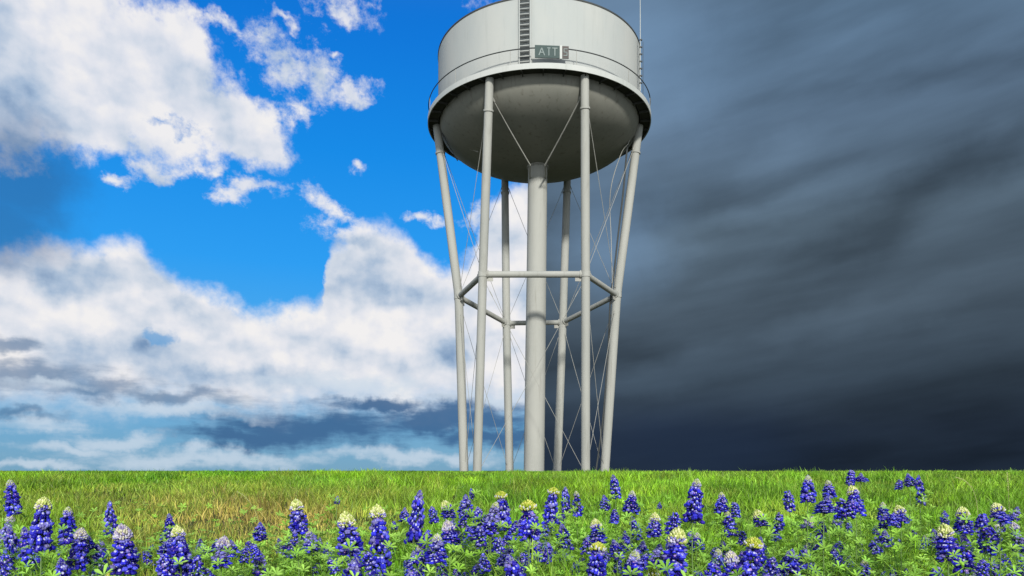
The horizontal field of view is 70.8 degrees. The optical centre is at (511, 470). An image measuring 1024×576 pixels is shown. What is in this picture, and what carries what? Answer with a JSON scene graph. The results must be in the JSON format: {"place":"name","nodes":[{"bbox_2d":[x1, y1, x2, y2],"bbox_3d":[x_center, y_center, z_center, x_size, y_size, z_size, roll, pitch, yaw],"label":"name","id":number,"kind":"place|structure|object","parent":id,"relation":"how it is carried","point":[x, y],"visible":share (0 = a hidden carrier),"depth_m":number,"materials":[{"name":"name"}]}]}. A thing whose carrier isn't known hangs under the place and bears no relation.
{"place":"outdoors","nodes":[
{"label":"outdoors","id":0,"kind":"place"},
{"bbox_2d":[0,466,1023,575],"bbox_3d":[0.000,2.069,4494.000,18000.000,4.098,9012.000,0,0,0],"label":"ground","id":1,"kind":"structure","parent":0,"point":[206,523],"depth_m":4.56,"materials":[{"name":"green plant"}]},
{"bbox_2d":[0,515,19,551],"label":"bluebonnet","id":2,"kind":"object","parent":1,"relation":"on","point":[4,529],"visible":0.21,"depth_m":2.99,"materials":[{"name":"blue plant"}]},
{"bbox_2d":[0,479,34,574],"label":"bluebonnet","id":3,"kind":"object","parent":1,"relation":"on","point":[13,500],"visible":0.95,"depth_m":2.45,"materials":[{"name":"blue plant"}]},
{"bbox_2d":[0,527,35,572],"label":"bluebonnet","id":4,"kind":"object","parent":1,"relation":"on","point":[9,536],"visible":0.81,"depth_m":2.35,"materials":[{"name":"blue plant"}]},
{"bbox_2d":[0,526,52,575],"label":"bluebonnet","id":5,"kind":"object","parent":1,"relation":"on","point":[26,561],"visible":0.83,"depth_m":2.00,"materials":[{"name":"blue plant"}]},
{"bbox_2d":[11,496,60,575],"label":"bluebonnet","id":6,"kind":"object","parent":1,"relation":"on","point":[40,539],"visible":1,"depth_m":1.75,"materials":[{"name":"blue plant"}]},
{"bbox_2d":[55,557,71,575],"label":"bluebonnet","id":7,"kind":"object","parent":1,"relation":"on","point":[61,567],"visible":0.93,"depth_m":1.77,"materials":[{"name":"blue plant"}]},
{"bbox_2d":[37,507,91,575],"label":"bluebonnet","id":8,"kind":"object","parent":1,"relation":"on","point":[68,521],"visible":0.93,"depth_m":2.08,"materials":[{"name":"blue plant"}]},
{"bbox_2d":[65,527,100,575],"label":"bluebonnet","id":9,"kind":"object","parent":1,"relation":"on","point":[79,551],"visible":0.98,"depth_m":1.91,"materials":[{"name":"blue plant"}]},
{"bbox_2d":[65,535,123,575],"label":"bluebonnet","id":10,"kind":"object","parent":1,"relation":"on","point":[89,542],"visible":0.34,"depth_m":2.03,"materials":[{"name":"green plant"}]},
{"bbox_2d":[79,541,111,575],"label":"bluebonnet","id":11,"kind":"object","parent":1,"relation":"on","point":[102,553],"visible":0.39,"depth_m":2.21,"materials":[{"name":"blue plant"}]},
{"bbox_2d":[93,501,124,564],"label":"bluebonnet","id":12,"kind":"object","parent":1,"relation":"on","point":[109,514],"visible":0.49,"depth_m":2.88,"materials":[{"name":"blue plant"}]},
{"bbox_2d":[83,523,176,575],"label":"bluebonnet","id":13,"kind":"object","parent":1,"relation":"on","point":[123,545],"visible":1,"depth_m":1.38,"materials":[{"name":"blue plant"}]},
{"bbox_2d":[107,539,155,575],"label":"bluebonnet","id":14,"kind":"object","parent":1,"relation":"on","point":[145,556],"visible":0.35,"depth_m":2.87,"materials":[{"name":"blue plant"}]},
{"bbox_2d":[140,535,177,575],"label":"bluebonnet","id":15,"kind":"object","parent":1,"relation":"on","point":[166,547],"visible":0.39,"depth_m":2.09,"materials":[{"name":"blue plant"}]},
{"bbox_2d":[147,513,185,558],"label":"bluebonnet","id":16,"kind":"object","parent":1,"relation":"on","point":[169,524],"visible":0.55,"depth_m":2.94,"materials":[{"name":"blue plant"}]},
{"bbox_2d":[169,525,204,575],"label":"bluebonnet","id":17,"kind":"object","parent":1,"relation":"on","point":[181,556],"visible":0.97,"depth_m":1.92,"materials":[{"name":"blue plant"}]},
{"bbox_2d":[192,535,243,575],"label":"bluebonnet","id":18,"kind":"object","parent":1,"relation":"on","point":[223,544],"visible":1,"depth_m":1.92,"materials":[{"name":"blue plant"}]},
{"bbox_2d":[204,537,261,575],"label":"bluebonnet","id":19,"kind":"object","parent":1,"relation":"on","point":[254,550],"visible":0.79,"depth_m":2.18,"materials":[{"name":"blue plant"}]},
{"bbox_2d":[235,522,277,574],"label":"bluebonnet","id":20,"kind":"object","parent":1,"relation":"on","point":[258,531],"visible":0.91,"depth_m":2.45,"materials":[{"name":"blue plant"}]},
{"bbox_2d":[240,549,279,575],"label":"bluebonnet","id":21,"kind":"object","parent":1,"relation":"on","point":[259,566],"visible":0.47,"depth_m":2.24,"materials":[{"name":"blue plant"}]},
{"bbox_2d":[274,536,310,575],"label":"bluebonnet","id":22,"kind":"object","parent":1,"relation":"on","point":[288,546],"visible":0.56,"depth_m":2.70,"materials":[{"name":"blue plant"}]},
{"bbox_2d":[277,498,318,575],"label":"bluebonnet","id":23,"kind":"object","parent":1,"relation":"on","point":[298,520],"visible":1,"depth_m":2.03,"materials":[{"name":"blue plant"}]},
{"bbox_2d":[280,533,319,568],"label":"bluebonnet","id":24,"kind":"object","parent":1,"relation":"on","point":[295,539],"visible":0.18,"depth_m":2.74,"materials":[{"name":"green plant"}]},
{"bbox_2d":[290,528,327,574],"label":"bluebonnet","id":25,"kind":"object","parent":1,"relation":"on","point":[313,537],"visible":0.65,"depth_m":2.63,"materials":[{"name":"blue plant"}]},
{"bbox_2d":[318,490,348,555],"bbox_3d":[-0.759,0.247,3.096,0.159,0.331,0.146,0,0,17],"label":"flower","id":26,"kind":"object","parent":1,"relation":"on","point":[336,500],"visible":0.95,"depth_m":3.10,"materials":[{"name":"green plant"}]},
{"bbox_2d":[342,556,362,575],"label":"bluebonnet","id":27,"kind":"object","parent":1,"relation":"on","point":[354,565],"visible":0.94,"depth_m":1.52,"materials":[{"name":"blue plant"}]},
{"bbox_2d":[327,553,377,575],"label":"bluebonnet","id":28,"kind":"object","parent":1,"relation":"on","point":[347,559],"visible":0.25,"depth_m":2.31,"materials":[{"name":"blue plant"}]},
{"bbox_2d":[322,511,385,575],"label":"bluebonnet","id":29,"kind":"object","parent":1,"relation":"on","point":[346,523],"visible":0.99,"depth_m":1.52,"materials":[{"name":"blue plant"}]},
{"bbox_2d":[359,504,419,575],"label":"bluebonnet","id":30,"kind":"object","parent":1,"relation":"on","point":[377,514],"visible":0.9,"depth_m":1.64,"materials":[{"name":"blue plant"}]},
{"bbox_2d":[392,507,412,554],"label":"bluebonnet","id":31,"kind":"object","parent":1,"relation":"on","point":[404,516],"visible":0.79,"depth_m":3.10,"materials":[{"name":"blue plant"}]},
{"bbox_2d":[392,490,435,574],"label":"bluebonnet","id":32,"kind":"object","parent":1,"relation":"on","point":[414,533],"visible":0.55,"depth_m":2.08,"materials":[{"name":"blue plant"}]},
{"bbox_2d":[396,545,442,575],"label":"bluebonnet","id":33,"kind":"object","parent":1,"relation":"on","point":[422,559],"visible":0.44,"depth_m":2.11,"materials":[{"name":"blue plant"}]},
{"bbox_2d":[399,551,447,575],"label":"bluebonnet","id":34,"kind":"object","parent":1,"relation":"on","point":[409,566],"visible":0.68,"depth_m":1.98,"materials":[{"name":"blue plant"}]},
{"bbox_2d":[409,533,466,575],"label":"bluebonnet","id":35,"kind":"object","parent":1,"relation":"on","point":[438,555],"visible":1,"depth_m":1.59,"materials":[{"name":"blue plant"}]},
{"bbox_2d":[426,500,473,575],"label":"bluebonnet","id":36,"kind":"object","parent":1,"relation":"on","point":[447,507],"visible":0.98,"depth_m":2.26,"materials":[{"name":"blue plant"}]},
{"bbox_2d":[421,518,486,575],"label":"bluebonnet","id":37,"kind":"object","parent":1,"relation":"on","point":[449,535],"visible":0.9,"depth_m":1.88,"materials":[{"name":"blue plant"}]},
{"bbox_2d":[445,494,484,575],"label":"bluebonnet","id":38,"kind":"object","parent":1,"relation":"on","point":[467,506],"visible":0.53,"depth_m":2.33,"materials":[{"name":"blue plant"}]},
{"bbox_2d":[458,484,486,535],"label":"bluebonnet","id":39,"kind":"object","parent":1,"relation":"on","point":[471,495],"visible":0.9,"depth_m":3.09,"materials":[{"name":"green plant"}]},
{"bbox_2d":[452,561,504,575],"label":"bluebonnet","id":40,"kind":"object","parent":1,"relation":"on","point":[476,568],"visible":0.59,"depth_m":2.22,"materials":[{"name":"blue plant"}]},
{"bbox_2d":[460,506,511,575],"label":"bluebonnet","id":41,"kind":"object","parent":1,"relation":"on","point":[475,522],"visible":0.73,"depth_m":2.20,"materials":[{"name":"blue plant"}]},
{"bbox_2d":[469,502,505,575],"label":"bluebonnet","id":42,"kind":"object","parent":1,"relation":"on","point":[494,508],"visible":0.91,"depth_m":2.19,"materials":[{"name":"blue plant"}]},
{"bbox_2d":[463,512,519,575],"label":"bluebonnet","id":43,"kind":"object","parent":1,"relation":"on","point":[512,529],"visible":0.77,"depth_m":2.19,"materials":[{"name":"green plant"}]},
{"bbox_2d":[479,548,527,575],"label":"bluebonnet","id":44,"kind":"object","parent":1,"relation":"on","point":[483,562],"visible":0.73,"depth_m":2.10,"materials":[{"name":"blue plant"}]},
{"bbox_2d":[485,490,527,573],"bbox_3d":[-0.018,0.268,2.336,0.159,0.407,0.150,0,0,0],"label":"bluebonnet","id":45,"kind":"object","parent":1,"relation":"on","point":[504,514],"visible":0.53,"depth_m":2.31,"materials":[{"name":"blue plant"}]},
{"bbox_2d":[0,497,1023,575],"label":"leafy ground cover","id":46,"kind":"object","parent":1,"relation":"on","point":[292,564],"visible":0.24,"depth_m":2.79,"materials":[{"name":"green plant"}]},
{"bbox_2d":[504,554,526,575],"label":"bluebonnet","id":47,"kind":"object","parent":1,"relation":"on","point":[512,566],"visible":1,"depth_m":1.45,"materials":[{"name":"blue plant"}]},
{"bbox_2d":[493,499,546,575],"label":"bluebonnet","id":48,"kind":"object","parent":1,"relation":"on","point":[527,506],"visible":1,"depth_m":1.81,"materials":[{"name":"blue plant"}]},
{"bbox_2d":[511,535,557,575],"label":"bluebonnet","id":49,"kind":"object","parent":1,"relation":"on","point":[545,554],"visible":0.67,"depth_m":2.13,"materials":[{"name":"blue plant"}]},
{"bbox_2d":[428,0,650,471],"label":"water tower","id":50,"kind":"structure","parent":1,"relation":"on","point":[506,106],"depth_m":41.68,"materials":[{"name":"metal"}]},
{"bbox_2d":[535,45,568,58],"bbox_3d":[2.106,-22.136,38.086,1.799,0.711,0.074,0,0,-3],"label":"sign","id":51,"kind":"object","parent":50,"relation":"attached to","point":[552,52],"visible":1,"depth_m":38.07,"materials":[{"name":"metal"}]},
{"bbox_2d":[534,487,575,575],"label":"bluebonnet","id":52,"kind":"object","parent":1,"relation":"on","point":[551,517],"visible":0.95,"depth_m":2.34,"materials":[{"name":"blue plant"}]},
{"bbox_2d":[542,523,591,575],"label":"bluebonnet","id":53,"kind":"object","parent":1,"relation":"on","point":[565,535],"visible":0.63,"depth_m":2.31,"materials":[{"name":"blue plant"}]},
{"bbox_2d":[551,487,582,551],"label":"bluebonnet","id":54,"kind":"object","parent":1,"relation":"on","point":[564,501],"visible":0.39,"depth_m":3.06,"materials":[{"name":"blue plant"}]},
{"bbox_2d":[558,491,591,558],"bbox_3d":[0.280,0.256,3.094,0.168,0.337,0.165,0,0,0],"label":"bluebonnet","id":55,"kind":"object","parent":1,"relation":"on","point":[577,508],"visible":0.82,"depth_m":3.09,"materials":[{"name":"green plant"}]},
{"bbox_2d":[576,541,606,575],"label":"bluebonnet","id":56,"kind":"object","parent":1,"relation":"on","point":[595,564],"visible":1,"depth_m":1.64,"materials":[{"name":"blue plant"}]},
{"bbox_2d":[579,518,621,575],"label":"bluebonnet","id":57,"kind":"object","parent":1,"relation":"on","point":[597,534],"visible":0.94,"depth_m":2.29,"materials":[{"name":"blue plant"}]},
{"bbox_2d":[592,495,619,559],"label":"bluebonnet","id":58,"kind":"object","parent":1,"relation":"on","point":[606,508],"visible":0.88,"depth_m":2.95,"materials":[{"name":"green plant"}]},
{"bbox_2d":[602,475,632,547],"bbox_3d":[0.440,0.224,3.061,0.157,0.414,0.157,0,0,0],"label":"bluebonnet","id":59,"kind":"object","parent":1,"relation":"on","point":[615,491],"visible":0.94,"depth_m":3.06,"materials":[{"name":"blue plant"}]},
{"bbox_2d":[600,539,641,574],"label":"bluebonnet","id":60,"kind":"object","parent":1,"relation":"on","point":[615,545],"visible":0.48,"depth_m":2.26,"materials":[{"name":"blue plant"}]},
{"bbox_2d":[607,531,638,572],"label":"bluebonnet","id":61,"kind":"object","parent":1,"relation":"on","point":[625,538],"visible":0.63,"depth_m":2.50,"materials":[{"name":"blue plant"}]},
{"bbox_2d":[608,490,651,575],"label":"bluebonnet","id":62,"kind":"object","parent":1,"relation":"on","point":[632,504],"visible":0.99,"depth_m":2.42,"materials":[{"name":"green plant"}]},
{"bbox_2d":[617,549,645,575],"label":"bluebonnet","id":63,"kind":"object","parent":1,"relation":"on","point":[633,566],"visible":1,"depth_m":1.57,"materials":[{"name":"blue plant"}]},
{"bbox_2d":[617,516,650,559],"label":"bluebonnet","id":64,"kind":"object","parent":1,"relation":"on","point":[633,526],"visible":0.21,"depth_m":2.73,"materials":[{"name":"blue plant"}]},
{"bbox_2d":[611,540,661,573],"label":"bluebonnet","id":65,"kind":"object","parent":1,"relation":"on","point":[643,546],"visible":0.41,"depth_m":2.34,"materials":[{"name":"blue plant"}]},
{"bbox_2d":[627,543,665,575],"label":"bluebonnet","id":66,"kind":"object","parent":1,"relation":"on","point":[645,559],"visible":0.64,"depth_m":2.04,"materials":[{"name":"blue plant"}]},
{"bbox_2d":[634,512,667,564],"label":"bluebonnet","id":67,"kind":"object","parent":1,"relation":"on","point":[653,529],"visible":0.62,"depth_m":2.49,"materials":[{"name":"blue plant"}]},
{"bbox_2d":[641,494,671,548],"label":"bluebonnet","id":68,"kind":"object","parent":1,"relation":"on","point":[659,505],"visible":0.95,"depth_m":3.10,"materials":[{"name":"green plant"}]},
{"bbox_2d":[657,526,723,575],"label":"bluebonnet","id":69,"kind":"object","parent":1,"relation":"on","point":[676,564],"visible":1,"depth_m":1.29,"materials":[{"name":"blue plant"}]},
{"bbox_2d":[663,478,718,575],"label":"bluebonnet","id":70,"kind":"object","parent":1,"relation":"on","point":[693,505],"visible":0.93,"depth_m":1.91,"materials":[{"name":"blue plant"}]},
{"bbox_2d":[684,532,709,574],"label":"bluebonnet","id":71,"kind":"object","parent":1,"relation":"on","point":[697,540],"visible":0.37,"depth_m":2.52,"materials":[{"name":"green plant"}]},
{"bbox_2d":[698,548,725,574],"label":"bluebonnet","id":72,"kind":"object","parent":1,"relation":"on","point":[717,552],"visible":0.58,"depth_m":2.30,"materials":[{"name":"blue plant"}]},
{"bbox_2d":[702,492,740,568],"bbox_3d":[0.776,0.270,2.623,0.164,0.385,0.168,0,0,39],"label":"bluebonnet","id":73,"kind":"object","parent":1,"relation":"on","point":[721,503],"visible":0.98,"depth_m":2.61,"materials":[{"name":"green plant"}]},
{"bbox_2d":[716,550,741,575],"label":"bluebonnet","id":74,"kind":"object","parent":1,"relation":"on","point":[731,560],"visible":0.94,"depth_m":1.65,"materials":[{"name":"blue plant"}]},
{"bbox_2d":[715,511,746,571],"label":"bluebonnet","id":75,"kind":"object","parent":1,"relation":"on","point":[727,520],"visible":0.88,"depth_m":2.60,"materials":[{"name":"blue plant"}]},
{"bbox_2d":[729,537,768,575],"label":"bluebonnet","id":76,"kind":"object","parent":1,"relation":"on","point":[754,545],"visible":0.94,"depth_m":1.64,"materials":[{"name":"blue plant"}]},
{"bbox_2d":[739,537,784,575],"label":"bluebonnet","id":77,"kind":"object","parent":1,"relation":"on","point":[762,553],"visible":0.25,"depth_m":2.05,"materials":[{"name":"blue plant"}]},
{"bbox_2d":[740,505,784,575],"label":"bluebonnet","id":78,"kind":"object","parent":1,"relation":"on","point":[759,518],"visible":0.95,"depth_m":2.27,"materials":[{"name":"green plant"}]},
{"bbox_2d":[761,548,813,575],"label":"bluebonnet","id":79,"kind":"object","parent":1,"relation":"on","point":[788,562],"visible":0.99,"depth_m":1.90,"materials":[{"name":"blue plant"}]},
{"bbox_2d":[782,510,829,575],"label":"bluebonnet","id":80,"kind":"object","parent":1,"relation":"on","point":[804,526],"visible":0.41,"depth_m":2.37,"materials":[{"name":"green plant"}]},
{"bbox_2d":[782,475,835,575],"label":"bluebonnet","id":81,"kind":"object","parent":1,"relation":"on","point":[806,488],"visible":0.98,"depth_m":2.31,"materials":[{"name":"green plant"}]},
{"bbox_2d":[798,545,825,574],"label":"bluebonnet","id":82,"kind":"object","parent":1,"relation":"on","point":[800,561],"visible":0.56,"depth_m":2.34,"materials":[{"name":"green plant"}]},
{"bbox_2d":[796,525,843,574],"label":"bluebonnet","id":83,"kind":"object","parent":1,"relation":"on","point":[817,546],"visible":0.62,"depth_m":2.40,"materials":[{"name":"green plant"}]},
{"bbox_2d":[802,495,858,575],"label":"bluebonnet","id":84,"kind":"object","parent":1,"relation":"on","point":[839,510],"visible":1,"depth_m":1.99,"materials":[{"name":"green plant"}]},
{"bbox_2d":[809,480,853,575],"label":"bluebonnet","id":85,"kind":"object","parent":1,"relation":"on","point":[829,489],"visible":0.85,"depth_m":2.54,"materials":[{"name":"green plant"}]},
{"bbox_2d":[825,519,851,555],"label":"bluebonnet","id":86,"kind":"object","parent":1,"relation":"on","point":[836,521],"visible":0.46,"depth_m":3.08,"materials":[{"name":"green plant"}]},
{"bbox_2d":[840,470,876,565],"bbox_3d":[1.386,0.222,2.869,0.162,0.451,0.165,0,0,0],"label":"bluebonnet","id":87,"kind":"object","parent":1,"relation":"on","point":[853,479],"visible":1,"depth_m":2.86,"materials":[{"name":"green plant"}]},
{"bbox_2d":[833,485,887,575],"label":"bluebonnet","id":88,"kind":"object","parent":1,"relation":"on","point":[852,492],"visible":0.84,"depth_m":2.24,"materials":[{"name":"green plant"}]},
{"bbox_2d":[843,559,886,575],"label":"bluebonnet","id":89,"kind":"object","parent":1,"relation":"on","point":[867,571],"visible":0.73,"depth_m":2.25,"materials":[{"name":"green plant"}]},
{"bbox_2d":[863,529,904,575],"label":"bluebonnet","id":90,"kind":"object","parent":1,"relation":"on","point":[885,540],"visible":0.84,"depth_m":2.39,"materials":[{"name":"green plant"}]},
{"bbox_2d":[867,502,900,564],"bbox_3d":[1.479,0.283,2.831,0.156,0.320,0.161,0,0,0],"label":"bluebonnet","id":91,"kind":"object","parent":1,"relation":"on","point":[882,509],"visible":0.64,"depth_m":2.83,"materials":[{"name":"green plant"}]},
{"bbox_2d":[876,505,922,575],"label":"bluebonnet","id":92,"kind":"object","parent":1,"relation":"on","point":[898,515],"visible":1,"depth_m":2.18,"materials":[{"name":"green plant"}]},
{"bbox_2d":[892,473,930,558],"bbox_3d":[1.624,0.225,2.931,0.168,0.429,0.146,0,0,-34],"label":"bluebonnet","id":93,"kind":"object","parent":1,"relation":"on","point":[907,482],"visible":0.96,"depth_m":2.92,"materials":[{"name":"green plant"}]},
{"bbox_2d":[902,475,935,566],"bbox_3d":[1.737,0.223,3.071,0.157,0.409,0.173,0,0,0],"label":"bluebonnet","id":94,"kind":"object","parent":1,"relation":"on","point":[920,487],"visible":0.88,"depth_m":3.07,"materials":[{"name":"green plant"}]},
{"bbox_2d":[919,529,954,575],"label":"bluebonnet","id":95,"kind":"object","parent":1,"relation":"on","point":[933,534],"visible":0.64,"depth_m":2.65,"materials":[{"name":"green plant"}]},
{"bbox_2d":[925,511,956,536],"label":"bluebonnet","id":96,"kind":"object","parent":1,"relation":"on","point":[946,518],"visible":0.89,"depth_m":3.08,"materials":[{"name":"blue plant"}]},
{"bbox_2d":[920,523,989,575],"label":"bluebonnet","id":97,"kind":"object","parent":1,"relation":"on","point":[945,534],"visible":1,"depth_m":1.55,"materials":[{"name":"blue plant"}]},
{"bbox_2d":[929,533,996,575],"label":"bluebonnet","id":98,"kind":"object","parent":1,"relation":"on","point":[968,560],"visible":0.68,"depth_m":1.96,"materials":[{"name":"blue plant"}]},
{"bbox_2d":[946,506,986,575],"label":"bluebonnet","id":99,"kind":"object","parent":1,"relation":"on","point":[963,523],"visible":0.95,"depth_m":2.10,"materials":[{"name":"blue plant"}]},
{"bbox_2d":[960,525,1022,575],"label":"bluebonnet","id":100,"kind":"object","parent":1,"relation":"on","point":[994,540],"visible":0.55,"depth_m":1.93,"materials":[{"name":"green plant"}]},
{"bbox_2d":[973,502,1023,575],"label":"bluebonnet","id":101,"kind":"object","parent":1,"relation":"on","point":[997,510],"visible":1,"depth_m":1.91,"materials":[{"name":"green plant"}]},
{"bbox_2d":[997,554,1023,575],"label":"bluebonnet","id":102,"kind":"object","parent":1,"relation":"on","point":[1003,561],"visible":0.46,"depth_m":2.41,"materials":[{"name":"green plant"}]},
{"bbox_2d":[999,507,1023,556],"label":"bluebonnet","id":103,"kind":"object","parent":1,"relation":"on","point":[1015,512],"visible":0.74,"depth_m":3.08,"materials":[{"name":"blue plant"}]},
{"bbox_2d":[1005,521,1023,554],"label":"bluebonnet","id":104,"kind":"object","parent":1,"relation":"on","point":[1016,539],"visible":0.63,"depth_m":2.98,"materials":[{"name":"blue plant"}]},
{"bbox_2d":[0,0,1023,470],"label":"sky","id":105,"kind":"structure","parent":0,"point":[224,245],"materials":[{"name":"blue"}]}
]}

